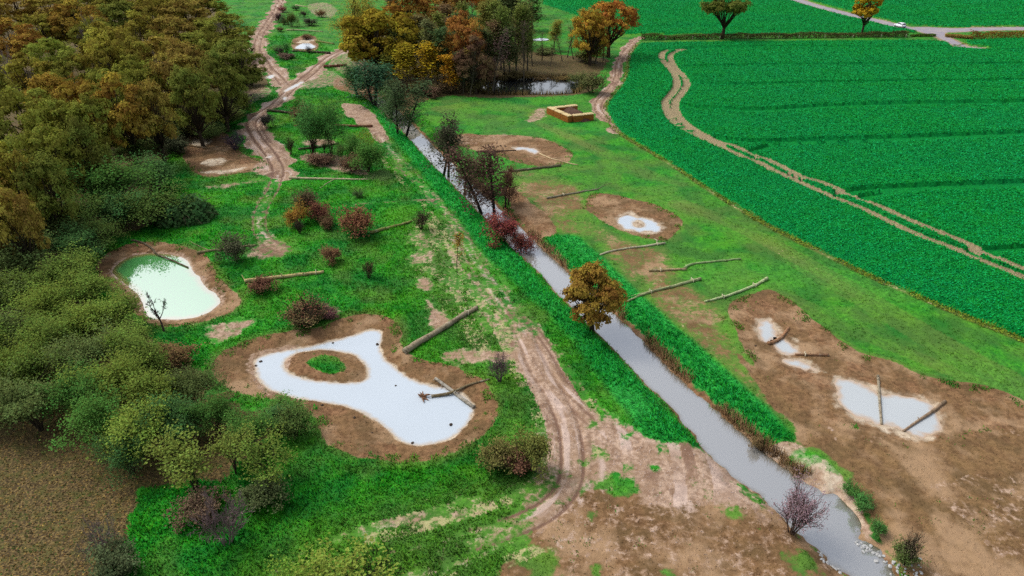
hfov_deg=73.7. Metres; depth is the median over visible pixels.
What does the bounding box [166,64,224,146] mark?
oak tree
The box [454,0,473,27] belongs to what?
slender tree
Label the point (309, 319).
shrub
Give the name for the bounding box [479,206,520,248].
shrub
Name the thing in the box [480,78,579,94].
pond water
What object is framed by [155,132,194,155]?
shrub
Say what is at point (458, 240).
young tree
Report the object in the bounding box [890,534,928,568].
shrub
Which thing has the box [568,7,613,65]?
oak tree
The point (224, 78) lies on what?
oak tree
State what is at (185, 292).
pond water
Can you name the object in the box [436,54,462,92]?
slender tree
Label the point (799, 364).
puddle water
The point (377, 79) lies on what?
alder tree
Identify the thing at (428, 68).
slender tree
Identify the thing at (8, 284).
sallow tree
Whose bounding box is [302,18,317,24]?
shrub
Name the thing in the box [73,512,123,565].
shrub
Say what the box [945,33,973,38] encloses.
hedge
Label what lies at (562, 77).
shrub
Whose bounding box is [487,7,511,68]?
slender tree
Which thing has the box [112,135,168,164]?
sallow tree
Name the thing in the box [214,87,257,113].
sallow tree
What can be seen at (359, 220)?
shrub
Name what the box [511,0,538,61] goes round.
slender tree
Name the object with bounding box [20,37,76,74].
oak tree
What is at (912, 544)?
shrub
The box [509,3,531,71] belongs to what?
slender tree
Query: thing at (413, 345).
fallen log
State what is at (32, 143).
oak tree
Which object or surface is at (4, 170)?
oak tree
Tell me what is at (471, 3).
slender tree
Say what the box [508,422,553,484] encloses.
shrub
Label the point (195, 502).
shrub
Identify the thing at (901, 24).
parked car
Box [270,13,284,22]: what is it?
shrub
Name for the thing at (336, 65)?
fallen log
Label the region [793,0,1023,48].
road
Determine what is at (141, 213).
sallow tree
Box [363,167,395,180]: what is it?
shrub
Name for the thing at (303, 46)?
pond water
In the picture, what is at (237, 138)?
shrub
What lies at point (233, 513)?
shrub
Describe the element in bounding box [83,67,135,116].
oak tree
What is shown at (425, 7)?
oak tree
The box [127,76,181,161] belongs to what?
oak tree
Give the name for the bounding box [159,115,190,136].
sallow tree
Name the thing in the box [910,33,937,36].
hedge
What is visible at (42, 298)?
sallow tree
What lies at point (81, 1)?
oak tree
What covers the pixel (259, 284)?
shrub
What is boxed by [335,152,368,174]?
shrub
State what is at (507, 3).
slender tree
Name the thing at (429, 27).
slender tree
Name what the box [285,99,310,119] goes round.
shrub
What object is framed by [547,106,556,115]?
straw bale
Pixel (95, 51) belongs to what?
oak tree
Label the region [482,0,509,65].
slender tree
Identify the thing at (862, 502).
shrub
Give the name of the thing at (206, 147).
fallen log
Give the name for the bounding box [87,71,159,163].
oak tree
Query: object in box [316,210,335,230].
shrub
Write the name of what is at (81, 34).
bare tree
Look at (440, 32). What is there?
slender tree
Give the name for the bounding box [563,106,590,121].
muck heap
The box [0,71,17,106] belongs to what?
oak tree
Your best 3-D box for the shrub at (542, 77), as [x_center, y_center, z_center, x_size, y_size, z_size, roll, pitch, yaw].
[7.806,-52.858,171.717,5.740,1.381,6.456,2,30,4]
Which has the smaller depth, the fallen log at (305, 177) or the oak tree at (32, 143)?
the oak tree at (32, 143)
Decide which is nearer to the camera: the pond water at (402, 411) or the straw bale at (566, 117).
the pond water at (402, 411)
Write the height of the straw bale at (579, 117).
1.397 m
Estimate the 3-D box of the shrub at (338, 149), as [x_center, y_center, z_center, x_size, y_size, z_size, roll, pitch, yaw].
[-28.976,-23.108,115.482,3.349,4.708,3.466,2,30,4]
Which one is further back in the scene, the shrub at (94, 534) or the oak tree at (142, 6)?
the oak tree at (142, 6)
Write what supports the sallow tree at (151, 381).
on the meadow ground at (690, 312)
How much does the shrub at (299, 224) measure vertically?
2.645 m
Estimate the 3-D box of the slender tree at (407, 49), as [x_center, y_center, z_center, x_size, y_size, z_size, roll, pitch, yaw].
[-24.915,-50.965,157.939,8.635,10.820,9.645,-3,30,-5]
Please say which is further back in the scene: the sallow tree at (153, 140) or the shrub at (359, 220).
the sallow tree at (153, 140)
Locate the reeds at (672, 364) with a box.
[474,178,813,477]
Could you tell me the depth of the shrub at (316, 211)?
94.96 m
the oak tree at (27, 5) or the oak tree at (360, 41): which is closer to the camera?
the oak tree at (360, 41)
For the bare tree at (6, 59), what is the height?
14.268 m
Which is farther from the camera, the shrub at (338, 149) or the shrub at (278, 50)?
the shrub at (278, 50)
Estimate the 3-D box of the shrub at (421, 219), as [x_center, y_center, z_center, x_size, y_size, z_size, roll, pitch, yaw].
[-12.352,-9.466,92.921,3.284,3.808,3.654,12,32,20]
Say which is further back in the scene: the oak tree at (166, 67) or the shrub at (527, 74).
the shrub at (527, 74)
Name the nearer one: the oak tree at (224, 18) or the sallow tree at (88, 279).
the sallow tree at (88, 279)
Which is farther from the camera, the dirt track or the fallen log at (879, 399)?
the dirt track
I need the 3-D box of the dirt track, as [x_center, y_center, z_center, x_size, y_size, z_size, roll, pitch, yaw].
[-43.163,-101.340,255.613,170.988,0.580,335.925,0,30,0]
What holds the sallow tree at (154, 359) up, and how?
on the meadow ground at (690, 312)
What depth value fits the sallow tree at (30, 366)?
60.85 m
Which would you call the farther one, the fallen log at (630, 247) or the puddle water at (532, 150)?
the puddle water at (532, 150)
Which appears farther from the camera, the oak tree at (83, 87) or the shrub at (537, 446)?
the oak tree at (83, 87)
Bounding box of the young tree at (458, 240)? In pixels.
[450,232,465,272]
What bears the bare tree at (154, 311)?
on the meadow ground at (690, 312)
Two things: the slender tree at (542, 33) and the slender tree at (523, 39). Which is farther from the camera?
the slender tree at (542, 33)
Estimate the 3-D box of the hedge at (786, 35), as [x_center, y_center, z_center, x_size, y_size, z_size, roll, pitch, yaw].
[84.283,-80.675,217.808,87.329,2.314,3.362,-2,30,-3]
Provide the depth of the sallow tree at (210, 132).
126.18 m
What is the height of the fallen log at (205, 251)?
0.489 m
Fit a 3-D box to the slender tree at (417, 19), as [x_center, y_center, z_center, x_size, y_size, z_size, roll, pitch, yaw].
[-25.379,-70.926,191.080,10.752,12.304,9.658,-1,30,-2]
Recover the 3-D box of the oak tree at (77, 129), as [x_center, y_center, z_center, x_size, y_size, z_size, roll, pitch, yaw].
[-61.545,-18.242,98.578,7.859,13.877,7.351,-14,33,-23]
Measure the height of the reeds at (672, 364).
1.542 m
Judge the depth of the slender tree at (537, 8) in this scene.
226.19 m
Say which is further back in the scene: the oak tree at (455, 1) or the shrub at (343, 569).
the oak tree at (455, 1)
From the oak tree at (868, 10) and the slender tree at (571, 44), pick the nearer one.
the slender tree at (571, 44)
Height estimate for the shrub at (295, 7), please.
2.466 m
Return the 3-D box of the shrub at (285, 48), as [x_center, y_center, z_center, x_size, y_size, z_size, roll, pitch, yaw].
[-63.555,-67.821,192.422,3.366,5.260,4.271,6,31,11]
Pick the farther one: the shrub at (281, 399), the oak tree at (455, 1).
the oak tree at (455, 1)
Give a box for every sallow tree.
[0,229,57,279]
[0,253,70,315]
[0,270,29,313]
[0,300,85,366]
[0,306,43,349]
[0,309,23,374]
[0,324,50,396]
[0,336,78,392]
[0,362,30,405]
[0,374,63,434]
[1,269,104,322]
[11,207,88,249]
[25,239,104,289]
[30,355,112,420]
[35,314,130,396]
[38,219,107,263]
[39,364,134,454]
[43,189,111,236]
[46,263,129,306]
[47,291,132,348]
[49,150,123,200]
[49,155,174,208]
[53,345,150,421]
[56,214,131,250]
[80,186,158,227]
[80,284,147,334]
[82,407,160,492]
[86,388,172,472]
[90,311,156,361]
[97,365,193,417]
[110,177,196,232]
[110,326,171,376]
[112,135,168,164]
[124,150,182,190]
[129,124,176,148]
[131,389,208,445]
[134,419,220,491]
[140,129,178,148]
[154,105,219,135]
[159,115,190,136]
[164,352,234,405]
[172,121,196,135]
[174,387,245,441]
[194,121,227,141]
[202,92,240,122]
[206,419,256,473]
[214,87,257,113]
[219,105,245,123]
[219,404,277,459]
[226,420,297,492]
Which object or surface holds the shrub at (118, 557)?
on the meadow ground at (690, 312)
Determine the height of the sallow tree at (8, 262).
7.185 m
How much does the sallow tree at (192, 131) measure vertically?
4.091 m
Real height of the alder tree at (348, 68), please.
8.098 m
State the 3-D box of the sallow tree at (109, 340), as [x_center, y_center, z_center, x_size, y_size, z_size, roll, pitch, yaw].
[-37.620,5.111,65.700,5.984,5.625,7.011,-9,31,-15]
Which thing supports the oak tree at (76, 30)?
on the meadow ground at (690, 312)
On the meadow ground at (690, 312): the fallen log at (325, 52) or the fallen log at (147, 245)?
the fallen log at (325, 52)
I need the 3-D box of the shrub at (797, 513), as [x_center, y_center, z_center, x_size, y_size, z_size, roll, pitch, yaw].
[20.623,15.727,48.321,4.228,5.928,3.860,-22,37,-33]
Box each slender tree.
[375,53,404,79]
[381,28,404,75]
[383,0,399,16]
[390,42,421,90]
[394,32,421,75]
[405,40,445,80]
[409,11,427,40]
[417,27,436,75]
[418,16,442,84]
[426,9,447,63]
[429,24,454,83]
[435,1,455,27]
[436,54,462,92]
[442,30,461,48]
[448,7,464,45]
[452,51,471,92]
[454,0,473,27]
[456,47,475,90]
[461,0,477,25]
[469,50,480,95]
[470,0,492,29]
[472,24,494,60]
[479,27,498,80]
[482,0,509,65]
[484,18,507,72]
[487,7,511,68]
[490,29,511,90]
[492,5,514,73]
[496,0,514,28]
[496,24,520,77]
[509,0,519,26]
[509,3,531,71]
[510,16,525,70]
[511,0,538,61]
[514,3,537,70]
[516,19,530,80]
[523,6,535,66]
[526,0,544,27]
[538,32,546,60]
[546,19,563,49]
[554,35,565,61]
[566,27,575,56]
[567,26,573,58]
[575,29,605,62]
[586,35,609,63]
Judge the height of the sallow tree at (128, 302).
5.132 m
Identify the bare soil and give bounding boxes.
[98,14,1023,575]
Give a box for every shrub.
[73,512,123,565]
[78,527,145,575]
[148,339,209,369]
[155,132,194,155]
[162,479,232,533]
[187,487,253,545]
[205,120,224,130]
[208,230,258,262]
[219,129,248,149]
[230,473,293,515]
[239,91,255,107]
[243,272,281,294]
[251,389,307,421]
[257,110,274,127]
[262,401,292,429]
[264,540,325,575]
[269,401,325,441]
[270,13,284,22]
[273,46,288,52]
[275,4,286,11]
[277,52,294,59]
[277,289,334,325]
[277,297,327,328]
[280,39,291,52]
[281,137,293,153]
[282,11,300,26]
[284,196,309,226]
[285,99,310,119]
[286,95,303,105]
[287,184,319,215]
[290,4,299,9]
[290,532,403,575]
[291,85,333,153]
[292,216,303,233]
[298,10,307,16]
[301,34,312,39]
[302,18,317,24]
[304,151,338,165]
[305,197,332,220]
[306,88,348,154]
[313,9,326,16]
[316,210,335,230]
[317,243,344,265]
[322,303,339,319]
[330,137,348,160]
[330,205,377,239]
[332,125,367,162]
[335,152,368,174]
[348,136,389,171]
[350,539,404,575]
[352,187,365,196]
[353,130,374,145]
[359,260,375,277]
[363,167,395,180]
[378,77,400,94]
[407,77,432,90]
[407,208,430,229]
[423,84,442,98]
[437,76,465,93]
[463,80,485,92]
[475,434,523,474]
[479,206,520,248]
[487,347,513,381]
[500,70,520,80]
[500,438,533,474]
[508,231,540,252]
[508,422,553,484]
[518,70,536,78]
[533,73,551,80]
[534,46,557,54]
[553,76,570,79]
[565,70,589,82]
[571,50,592,63]
[571,69,611,92]
[748,432,764,450]
[769,465,833,534]
[842,476,864,497]
[853,489,874,513]
[870,514,889,539]
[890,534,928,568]
[898,528,927,564]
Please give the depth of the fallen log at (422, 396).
63.43 m
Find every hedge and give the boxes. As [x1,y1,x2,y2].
[641,30,908,39]
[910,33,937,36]
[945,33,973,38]
[967,29,1023,38]
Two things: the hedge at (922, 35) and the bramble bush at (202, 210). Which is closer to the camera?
the bramble bush at (202, 210)
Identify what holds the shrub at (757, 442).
on the meadow ground at (690, 312)
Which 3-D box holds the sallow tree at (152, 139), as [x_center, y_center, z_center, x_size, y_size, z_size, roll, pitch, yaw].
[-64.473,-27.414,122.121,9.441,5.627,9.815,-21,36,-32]
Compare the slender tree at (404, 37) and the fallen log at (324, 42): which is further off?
the fallen log at (324, 42)
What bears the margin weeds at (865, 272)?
on the meadow ground at (690, 312)
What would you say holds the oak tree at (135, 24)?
on the meadow ground at (690, 312)
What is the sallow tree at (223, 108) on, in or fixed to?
on the meadow ground at (690, 312)
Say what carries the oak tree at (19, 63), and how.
on the meadow ground at (690, 312)
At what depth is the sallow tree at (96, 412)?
54.67 m
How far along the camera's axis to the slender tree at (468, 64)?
155.63 m
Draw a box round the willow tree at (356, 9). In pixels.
[326,0,378,40]
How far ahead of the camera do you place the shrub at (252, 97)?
146.85 m
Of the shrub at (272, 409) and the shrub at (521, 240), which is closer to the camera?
the shrub at (272, 409)
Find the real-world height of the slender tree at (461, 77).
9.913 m
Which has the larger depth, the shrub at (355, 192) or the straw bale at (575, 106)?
the straw bale at (575, 106)
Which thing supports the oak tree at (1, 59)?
on the meadow ground at (690, 312)
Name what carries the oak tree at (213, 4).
on the meadow ground at (690, 312)
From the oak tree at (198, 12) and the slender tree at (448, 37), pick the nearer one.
the slender tree at (448, 37)
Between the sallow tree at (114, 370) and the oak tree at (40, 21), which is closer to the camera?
the sallow tree at (114, 370)
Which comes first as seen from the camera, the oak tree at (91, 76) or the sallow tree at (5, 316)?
the sallow tree at (5, 316)
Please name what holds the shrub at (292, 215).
on the meadow ground at (690, 312)
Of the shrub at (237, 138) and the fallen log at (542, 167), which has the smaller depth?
the fallen log at (542, 167)
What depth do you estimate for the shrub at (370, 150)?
111.05 m
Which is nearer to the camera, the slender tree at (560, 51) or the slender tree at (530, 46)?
the slender tree at (530, 46)
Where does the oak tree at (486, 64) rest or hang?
on the meadow ground at (690, 312)
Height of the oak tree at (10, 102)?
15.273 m
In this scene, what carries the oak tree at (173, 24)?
on the meadow ground at (690, 312)
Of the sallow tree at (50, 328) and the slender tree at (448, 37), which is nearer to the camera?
the sallow tree at (50, 328)
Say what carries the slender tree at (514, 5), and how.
on the meadow ground at (690, 312)
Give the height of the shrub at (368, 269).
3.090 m
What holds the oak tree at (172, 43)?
on the meadow ground at (690, 312)
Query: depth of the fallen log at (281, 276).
82.05 m
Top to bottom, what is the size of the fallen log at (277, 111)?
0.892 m
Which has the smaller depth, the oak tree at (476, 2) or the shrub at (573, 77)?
the shrub at (573, 77)
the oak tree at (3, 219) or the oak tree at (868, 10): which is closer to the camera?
the oak tree at (3, 219)
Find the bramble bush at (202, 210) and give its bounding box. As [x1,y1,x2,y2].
[153,192,219,228]
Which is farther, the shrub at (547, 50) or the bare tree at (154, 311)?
the shrub at (547, 50)
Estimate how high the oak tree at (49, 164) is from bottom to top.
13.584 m
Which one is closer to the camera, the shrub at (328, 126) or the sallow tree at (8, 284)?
the sallow tree at (8, 284)
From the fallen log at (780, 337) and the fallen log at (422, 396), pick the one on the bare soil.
the fallen log at (780, 337)
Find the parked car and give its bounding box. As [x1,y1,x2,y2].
[894,22,906,27]
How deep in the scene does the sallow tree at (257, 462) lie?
51.74 m
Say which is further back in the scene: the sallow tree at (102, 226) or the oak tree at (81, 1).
the oak tree at (81, 1)
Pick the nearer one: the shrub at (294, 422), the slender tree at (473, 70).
the shrub at (294, 422)
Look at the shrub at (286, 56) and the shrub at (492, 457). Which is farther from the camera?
the shrub at (286, 56)
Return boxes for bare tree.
[0,45,26,90]
[77,13,98,45]
[145,290,166,331]
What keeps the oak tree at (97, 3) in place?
on the meadow ground at (690, 312)
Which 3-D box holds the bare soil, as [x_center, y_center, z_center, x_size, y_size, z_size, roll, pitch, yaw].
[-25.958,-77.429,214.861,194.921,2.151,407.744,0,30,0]
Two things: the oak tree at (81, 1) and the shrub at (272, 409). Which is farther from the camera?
the oak tree at (81, 1)
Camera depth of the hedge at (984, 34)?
217.17 m
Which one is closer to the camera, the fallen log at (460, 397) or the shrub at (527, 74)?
the fallen log at (460, 397)
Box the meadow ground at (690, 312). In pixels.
[0,0,1023,575]
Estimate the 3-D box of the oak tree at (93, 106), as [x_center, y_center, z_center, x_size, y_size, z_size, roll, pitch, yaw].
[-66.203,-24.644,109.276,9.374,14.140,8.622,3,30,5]
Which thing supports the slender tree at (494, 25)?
on the meadow ground at (690, 312)
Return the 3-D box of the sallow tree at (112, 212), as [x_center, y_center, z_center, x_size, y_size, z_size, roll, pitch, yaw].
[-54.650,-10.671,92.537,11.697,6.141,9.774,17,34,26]
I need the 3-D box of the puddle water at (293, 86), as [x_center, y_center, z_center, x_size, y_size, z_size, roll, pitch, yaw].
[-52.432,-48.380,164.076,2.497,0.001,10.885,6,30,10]
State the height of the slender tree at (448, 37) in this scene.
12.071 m
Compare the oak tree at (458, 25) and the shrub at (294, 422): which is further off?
the oak tree at (458, 25)
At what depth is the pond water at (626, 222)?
95.70 m
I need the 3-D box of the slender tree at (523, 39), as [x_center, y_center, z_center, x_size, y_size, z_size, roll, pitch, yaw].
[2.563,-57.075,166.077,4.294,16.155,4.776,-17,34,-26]
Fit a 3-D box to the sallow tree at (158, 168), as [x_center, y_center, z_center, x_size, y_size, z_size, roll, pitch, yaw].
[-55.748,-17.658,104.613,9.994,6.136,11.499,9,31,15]
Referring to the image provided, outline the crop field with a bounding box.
[543,0,1023,336]
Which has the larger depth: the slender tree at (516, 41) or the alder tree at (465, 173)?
the slender tree at (516, 41)
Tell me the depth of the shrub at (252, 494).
50.72 m
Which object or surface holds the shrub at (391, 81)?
on the meadow ground at (690, 312)
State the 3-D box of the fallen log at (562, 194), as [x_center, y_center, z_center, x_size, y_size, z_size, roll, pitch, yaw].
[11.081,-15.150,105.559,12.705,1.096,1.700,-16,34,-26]
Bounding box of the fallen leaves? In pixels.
[0,335,275,575]
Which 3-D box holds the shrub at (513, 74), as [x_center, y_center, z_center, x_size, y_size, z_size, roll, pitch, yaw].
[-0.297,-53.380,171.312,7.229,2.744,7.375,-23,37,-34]
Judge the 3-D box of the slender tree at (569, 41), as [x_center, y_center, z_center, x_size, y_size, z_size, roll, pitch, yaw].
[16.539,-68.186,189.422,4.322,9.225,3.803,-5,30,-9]
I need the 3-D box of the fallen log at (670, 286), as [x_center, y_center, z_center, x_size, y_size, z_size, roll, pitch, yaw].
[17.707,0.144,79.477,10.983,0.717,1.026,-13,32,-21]
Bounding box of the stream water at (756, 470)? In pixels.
[368,96,894,575]
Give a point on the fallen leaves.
(71, 496)
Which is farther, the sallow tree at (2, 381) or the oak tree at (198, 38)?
the oak tree at (198, 38)
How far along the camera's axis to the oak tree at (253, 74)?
148.02 m
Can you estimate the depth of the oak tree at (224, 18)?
185.73 m
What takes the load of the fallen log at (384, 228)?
on the meadow ground at (690, 312)
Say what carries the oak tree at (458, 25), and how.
on the meadow ground at (690, 312)
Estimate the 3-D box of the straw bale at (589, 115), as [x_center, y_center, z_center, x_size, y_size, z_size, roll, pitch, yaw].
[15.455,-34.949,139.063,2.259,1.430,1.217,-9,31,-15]
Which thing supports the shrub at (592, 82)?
on the meadow ground at (690, 312)
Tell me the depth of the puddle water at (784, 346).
69.75 m
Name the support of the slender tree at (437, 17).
on the meadow ground at (690, 312)
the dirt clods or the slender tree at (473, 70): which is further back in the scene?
the slender tree at (473, 70)
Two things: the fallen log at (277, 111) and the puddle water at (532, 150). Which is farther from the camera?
the fallen log at (277, 111)
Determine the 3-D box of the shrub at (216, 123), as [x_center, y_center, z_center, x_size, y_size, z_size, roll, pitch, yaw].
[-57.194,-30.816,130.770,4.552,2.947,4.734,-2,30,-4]
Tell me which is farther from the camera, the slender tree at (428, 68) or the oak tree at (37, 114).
the slender tree at (428, 68)
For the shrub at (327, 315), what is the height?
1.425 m
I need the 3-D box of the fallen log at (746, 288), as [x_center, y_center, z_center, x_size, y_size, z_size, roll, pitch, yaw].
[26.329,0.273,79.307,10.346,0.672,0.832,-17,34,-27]
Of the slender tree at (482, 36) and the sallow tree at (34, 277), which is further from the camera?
the slender tree at (482, 36)
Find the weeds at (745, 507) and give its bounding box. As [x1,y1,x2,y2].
[149,155,1011,572]
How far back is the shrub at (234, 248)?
84.82 m
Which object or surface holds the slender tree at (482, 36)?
on the meadow ground at (690, 312)
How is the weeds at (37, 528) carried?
on the meadow ground at (690, 312)
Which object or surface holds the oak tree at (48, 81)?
on the meadow ground at (690, 312)
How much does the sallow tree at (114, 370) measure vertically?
6.650 m
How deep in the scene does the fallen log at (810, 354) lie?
68.22 m
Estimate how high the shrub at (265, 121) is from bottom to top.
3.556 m
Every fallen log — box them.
[131,239,188,267]
[186,139,246,154]
[189,241,255,253]
[242,269,323,282]
[266,109,292,113]
[286,29,322,31]
[288,173,366,187]
[292,50,330,53]
[294,124,372,126]
[298,143,337,149]
[315,40,334,43]
[323,64,345,67]
[370,219,414,233]
[402,305,477,354]
[418,378,489,401]
[434,377,475,408]
[502,164,560,172]
[539,153,577,164]
[546,183,610,198]
[600,238,665,254]
[625,277,701,302]
[648,267,686,271]
[683,258,740,267]
[704,277,768,301]
[767,326,789,344]
[795,351,828,355]
[876,375,882,424]
[902,400,946,431]
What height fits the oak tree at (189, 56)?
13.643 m
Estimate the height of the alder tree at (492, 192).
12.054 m
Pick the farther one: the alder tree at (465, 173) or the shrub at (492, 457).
the alder tree at (465, 173)
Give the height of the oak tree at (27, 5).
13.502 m
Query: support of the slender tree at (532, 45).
on the meadow ground at (690, 312)
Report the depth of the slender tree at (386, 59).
159.61 m
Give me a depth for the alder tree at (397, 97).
127.34 m
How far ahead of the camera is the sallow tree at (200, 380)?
59.69 m
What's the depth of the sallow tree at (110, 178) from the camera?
95.30 m
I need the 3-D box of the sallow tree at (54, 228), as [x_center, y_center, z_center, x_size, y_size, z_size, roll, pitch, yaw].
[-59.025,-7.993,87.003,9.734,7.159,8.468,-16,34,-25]
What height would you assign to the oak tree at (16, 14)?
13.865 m
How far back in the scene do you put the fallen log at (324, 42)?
211.46 m
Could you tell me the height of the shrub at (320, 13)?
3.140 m
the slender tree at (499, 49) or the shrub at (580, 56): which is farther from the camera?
the shrub at (580, 56)
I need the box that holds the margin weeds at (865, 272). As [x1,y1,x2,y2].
[603,42,1023,341]
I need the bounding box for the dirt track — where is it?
[240,0,641,179]
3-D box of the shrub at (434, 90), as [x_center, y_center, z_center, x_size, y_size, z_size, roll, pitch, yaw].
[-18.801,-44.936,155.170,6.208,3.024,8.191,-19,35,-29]
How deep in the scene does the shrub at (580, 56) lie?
186.53 m
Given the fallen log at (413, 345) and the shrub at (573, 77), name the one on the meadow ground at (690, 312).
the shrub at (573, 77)
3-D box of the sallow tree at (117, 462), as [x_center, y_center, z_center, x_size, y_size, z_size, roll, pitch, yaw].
[-30.221,12.833,52.882,5.724,5.117,5.234,-10,32,-17]
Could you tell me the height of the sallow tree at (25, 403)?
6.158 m
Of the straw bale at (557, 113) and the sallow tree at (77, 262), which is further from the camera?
the straw bale at (557, 113)
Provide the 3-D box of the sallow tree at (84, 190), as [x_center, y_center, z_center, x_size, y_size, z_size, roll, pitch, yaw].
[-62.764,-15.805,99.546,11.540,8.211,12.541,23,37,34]
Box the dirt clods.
[100,131,1023,575]
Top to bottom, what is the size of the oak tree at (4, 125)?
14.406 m
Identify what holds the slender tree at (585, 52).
on the meadow ground at (690, 312)
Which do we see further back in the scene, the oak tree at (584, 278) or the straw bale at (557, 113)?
the straw bale at (557, 113)
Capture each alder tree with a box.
[339,61,373,97]
[345,58,400,108]
[370,87,409,120]
[380,78,433,136]
[422,111,466,176]
[438,141,513,214]
[445,150,487,194]
[498,163,522,208]
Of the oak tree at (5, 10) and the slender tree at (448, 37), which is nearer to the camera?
the slender tree at (448, 37)
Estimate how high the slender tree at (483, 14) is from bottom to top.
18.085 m
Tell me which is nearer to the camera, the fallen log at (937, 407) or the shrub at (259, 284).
the fallen log at (937, 407)
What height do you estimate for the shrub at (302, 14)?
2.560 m
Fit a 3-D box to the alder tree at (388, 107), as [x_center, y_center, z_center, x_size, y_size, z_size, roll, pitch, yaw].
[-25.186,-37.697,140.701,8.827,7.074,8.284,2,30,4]
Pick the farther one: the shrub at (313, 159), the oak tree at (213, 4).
the oak tree at (213, 4)
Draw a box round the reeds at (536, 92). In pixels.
[477,71,583,95]
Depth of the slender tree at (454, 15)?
171.90 m
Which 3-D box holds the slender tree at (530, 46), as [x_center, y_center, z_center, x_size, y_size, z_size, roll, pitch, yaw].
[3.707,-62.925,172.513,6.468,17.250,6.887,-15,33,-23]
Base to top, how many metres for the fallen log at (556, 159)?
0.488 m
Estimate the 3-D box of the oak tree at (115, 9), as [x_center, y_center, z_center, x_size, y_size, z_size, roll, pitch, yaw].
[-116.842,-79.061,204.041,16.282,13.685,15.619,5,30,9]
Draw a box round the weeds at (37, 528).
[0,340,262,575]
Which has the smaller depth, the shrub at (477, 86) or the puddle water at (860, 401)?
the puddle water at (860, 401)
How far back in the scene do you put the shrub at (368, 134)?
119.63 m
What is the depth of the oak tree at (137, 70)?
126.28 m
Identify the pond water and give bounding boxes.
[112,253,219,319]
[255,330,473,445]
[295,43,314,48]
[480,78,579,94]
[617,215,660,231]
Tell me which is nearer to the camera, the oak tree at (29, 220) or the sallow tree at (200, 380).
the sallow tree at (200, 380)
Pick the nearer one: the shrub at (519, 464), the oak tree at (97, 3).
the shrub at (519, 464)
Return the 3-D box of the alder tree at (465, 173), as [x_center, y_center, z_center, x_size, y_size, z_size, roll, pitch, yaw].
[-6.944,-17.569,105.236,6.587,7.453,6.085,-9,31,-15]
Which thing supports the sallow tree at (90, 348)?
on the meadow ground at (690, 312)
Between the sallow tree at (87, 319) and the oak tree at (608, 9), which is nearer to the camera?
the sallow tree at (87, 319)
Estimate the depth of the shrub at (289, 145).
119.76 m
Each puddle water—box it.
[284,82,303,91]
[514,147,537,153]
[757,320,776,342]
[770,337,798,354]
[782,358,816,370]
[834,378,941,438]
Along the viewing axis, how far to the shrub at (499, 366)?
63.92 m
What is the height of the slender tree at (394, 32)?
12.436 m
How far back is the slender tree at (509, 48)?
167.30 m
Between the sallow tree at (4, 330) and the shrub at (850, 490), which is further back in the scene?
the sallow tree at (4, 330)
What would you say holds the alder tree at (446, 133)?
on the bare soil
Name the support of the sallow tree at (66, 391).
on the meadow ground at (690, 312)
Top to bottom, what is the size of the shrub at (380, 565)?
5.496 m
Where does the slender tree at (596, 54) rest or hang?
on the meadow ground at (690, 312)
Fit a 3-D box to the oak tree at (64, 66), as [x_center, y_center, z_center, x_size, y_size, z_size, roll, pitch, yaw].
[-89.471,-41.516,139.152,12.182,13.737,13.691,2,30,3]
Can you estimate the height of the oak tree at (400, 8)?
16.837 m
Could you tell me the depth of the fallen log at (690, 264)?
85.32 m
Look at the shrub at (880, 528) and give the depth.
49.17 m
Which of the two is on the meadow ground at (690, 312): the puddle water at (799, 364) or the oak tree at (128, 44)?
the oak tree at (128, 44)
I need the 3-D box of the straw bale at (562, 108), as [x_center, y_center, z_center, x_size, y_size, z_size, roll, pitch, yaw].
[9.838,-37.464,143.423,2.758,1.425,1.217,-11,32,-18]
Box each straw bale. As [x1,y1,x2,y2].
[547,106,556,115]
[553,105,565,110]
[554,109,564,118]
[561,113,571,122]
[564,104,577,108]
[572,113,583,121]
[582,112,593,119]
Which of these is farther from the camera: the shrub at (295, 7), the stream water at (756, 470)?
the shrub at (295, 7)
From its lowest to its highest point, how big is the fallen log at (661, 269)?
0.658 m
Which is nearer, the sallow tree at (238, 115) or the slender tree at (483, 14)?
the sallow tree at (238, 115)
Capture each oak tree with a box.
[0,0,41,23]
[0,1,14,37]
[0,17,48,71]
[0,55,17,78]
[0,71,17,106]
[0,80,61,135]
[0,116,14,151]
[0,129,47,192]
[0,139,50,218]
[0,155,17,197]
[0,178,51,273]
[0,209,17,278]
[1,51,58,103]
[4,121,91,201]
[10,147,84,226]
[11,11,73,55]
[15,0,79,17]
[15,95,91,148]
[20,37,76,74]
[22,71,79,110]
[40,49,98,99]
[44,0,109,48]
[48,73,107,130]
[49,113,112,188]
[52,0,110,21]
[57,91,129,159]
[66,14,115,48]
[71,34,127,78]
[76,20,141,68]
[80,0,123,19]
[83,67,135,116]
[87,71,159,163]
[93,0,139,33]
[95,33,156,77]
[111,52,167,117]
[113,9,166,56]
[124,0,191,30]
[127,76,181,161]
[128,34,196,77]
[140,51,191,116]
[145,13,208,45]
[151,0,211,32]
[163,45,225,90]
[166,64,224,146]
[169,0,230,16]
[174,27,230,73]
[189,10,258,42]
[189,47,248,131]
[199,36,267,84]
[337,8,422,76]
[380,0,424,19]
[416,0,456,23]
[432,0,468,10]
[435,8,484,86]
[451,34,496,93]
[466,0,500,9]
[559,260,627,331]
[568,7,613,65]
[582,0,640,57]
[699,0,751,38]
[851,0,883,32]
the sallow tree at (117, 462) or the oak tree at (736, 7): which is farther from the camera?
the oak tree at (736, 7)

